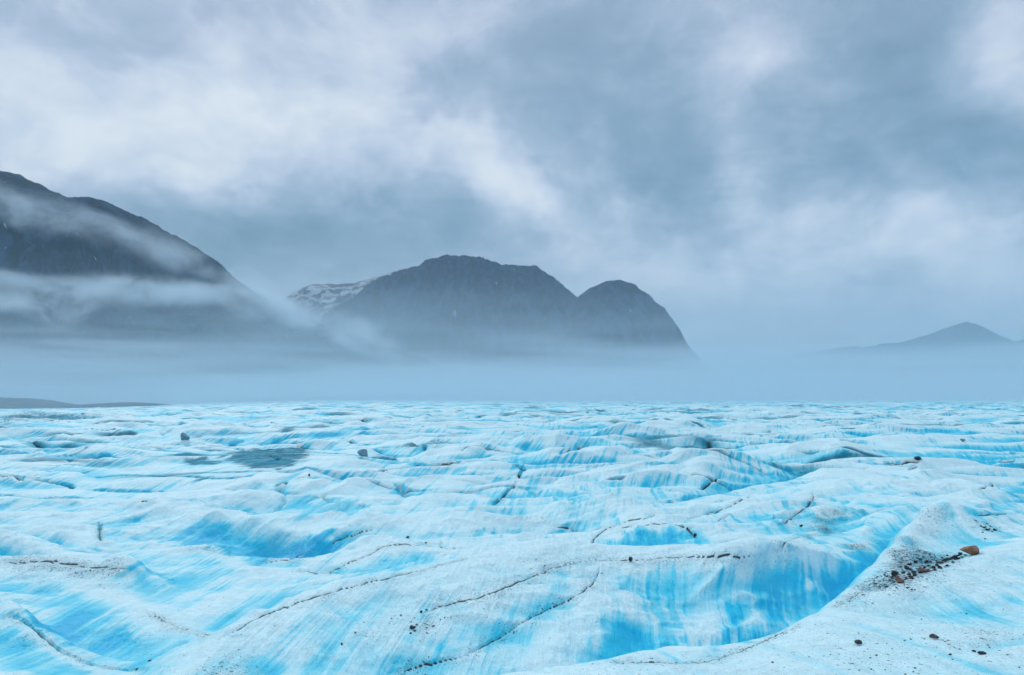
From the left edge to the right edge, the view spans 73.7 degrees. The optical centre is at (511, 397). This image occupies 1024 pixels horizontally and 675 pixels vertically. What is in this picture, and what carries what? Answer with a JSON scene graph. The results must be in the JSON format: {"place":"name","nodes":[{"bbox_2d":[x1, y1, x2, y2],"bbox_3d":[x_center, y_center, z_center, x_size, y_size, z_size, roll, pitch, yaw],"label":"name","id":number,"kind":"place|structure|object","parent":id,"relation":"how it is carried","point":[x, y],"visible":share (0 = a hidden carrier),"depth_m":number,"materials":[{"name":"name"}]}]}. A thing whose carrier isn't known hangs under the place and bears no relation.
{"place":"outdoors","nodes":[
{"label":"outdoors","id":0,"kind":"place"},
{"bbox_2d":[0,397,168,408],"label":"moraine hill","id":1,"kind":"structure","parent":0,"point":[15,403],"depth_m":734.25,"materials":[{"name":"grey"}]},
{"bbox_2d":[0,171,508,404],"bbox_3d":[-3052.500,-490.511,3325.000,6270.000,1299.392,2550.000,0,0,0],"label":"mountain","id":2,"kind":"structure","parent":0,"point":[101,301],"depth_m":2465.78,"materials":[{"name":"grey stone"}]},
{"bbox_2d":[277,272,392,320],"bbox_3d":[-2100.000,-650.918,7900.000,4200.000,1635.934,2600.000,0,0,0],"label":"mountain","id":3,"kind":"structure","parent":0,"point":[316,302],"depth_m":7518.47,"materials":[{"name":"white snow"}]},
{"bbox_2d":[318,254,579,397],"bbox_3d":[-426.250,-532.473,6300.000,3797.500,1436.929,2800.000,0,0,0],"label":"mountain","id":4,"kind":"structure","parent":0,"point":[504,329],"depth_m":5043.70,"materials":[{"name":"stone"}]},
{"bbox_2d":[0,397,1023,674],"bbox_3d":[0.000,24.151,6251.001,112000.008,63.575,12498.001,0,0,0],"label":"glacier ice","id":5,"kind":"structure","parent":0,"point":[232,537],"depth_m":18.39,"materials":[{"name":"blue ice"}]},
{"bbox_2d":[180,432,189,439],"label":"boulder","id":6,"kind":"object","parent":5,"relation":"on","point":[183,436],"visible":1,"depth_m":70.93,"materials":[{"name":"grey stone"}]},
{"bbox_2d":[357,449,367,456],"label":"boulder","id":7,"kind":"object","parent":5,"relation":"on","point":[362,452],"visible":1,"depth_m":47.90,"materials":[{"name":"grey stone"}]},
{"bbox_2d":[891,570,898,575],"bbox_3d":[4.290,1.973,7.654,0.074,0.062,0.054,0,0,0],"label":"stone","id":8,"kind":"object","parent":5,"relation":"on","point":[894,573],"visible":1,"depth_m":7.63,"materials":[{"name":"black stone"}]},
{"bbox_2d":[895,576,904,582],"bbox_3d":[4.225,1.994,7.436,0.091,0.067,0.082,0,0,37],"label":"stone","id":9,"kind":"object","parent":5,"relation":"on","point":[898,579],"visible":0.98,"depth_m":7.42,"materials":[{"name":"brown stone"}]},
{"bbox_2d":[919,568,929,571],"bbox_3d":[4.605,1.935,7.622,0.115,0.047,0.072,0,0,0],"label":"stone","id":10,"kind":"object","parent":5,"relation":"on","point":[923,570],"visible":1,"depth_m":7.61,"materials":[{"name":"brown stone"}]},
{"bbox_2d":[929,634,938,638],"bbox_3d":[3.142,1.779,5.081,0.066,0.031,0.058,0,0,23],"label":"stone","id":11,"kind":"object","parent":5,"relation":"on","point":[933,636],"visible":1,"depth_m":5.07,"materials":[{"name":"grey stone"}]},
{"bbox_2d":[960,545,978,554],"bbox_3d":[5.924,1.979,8.831,0.232,0.136,0.181,0,0,0],"label":"boulder","id":12,"kind":"object","parent":5,"relation":"on","point":[972,550],"visible":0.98,"depth_m":8.76,"materials":[{"name":"brown stone"}]},
{"bbox_2d":[0,0,1023,383],"label":"sky","id":13,"kind":"structure","parent":0,"point":[782,178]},
{"bbox_2d":[537,280,729,398],"bbox_3d":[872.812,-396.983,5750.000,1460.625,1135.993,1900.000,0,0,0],"label":"mountain","id":14,"kind":"structure","parent":0,"point":[623,339],"depth_m":4866.85,"materials":[{"name":"stone"}]},
{"bbox_2d":[719,322,1023,397],"bbox_3d":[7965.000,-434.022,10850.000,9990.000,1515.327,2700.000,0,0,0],"label":"mountain","id":15,"kind":"structure","parent":0,"point":[966,359],"depth_m":9881.90,"materials":[{"name":"stone"}]}
]}

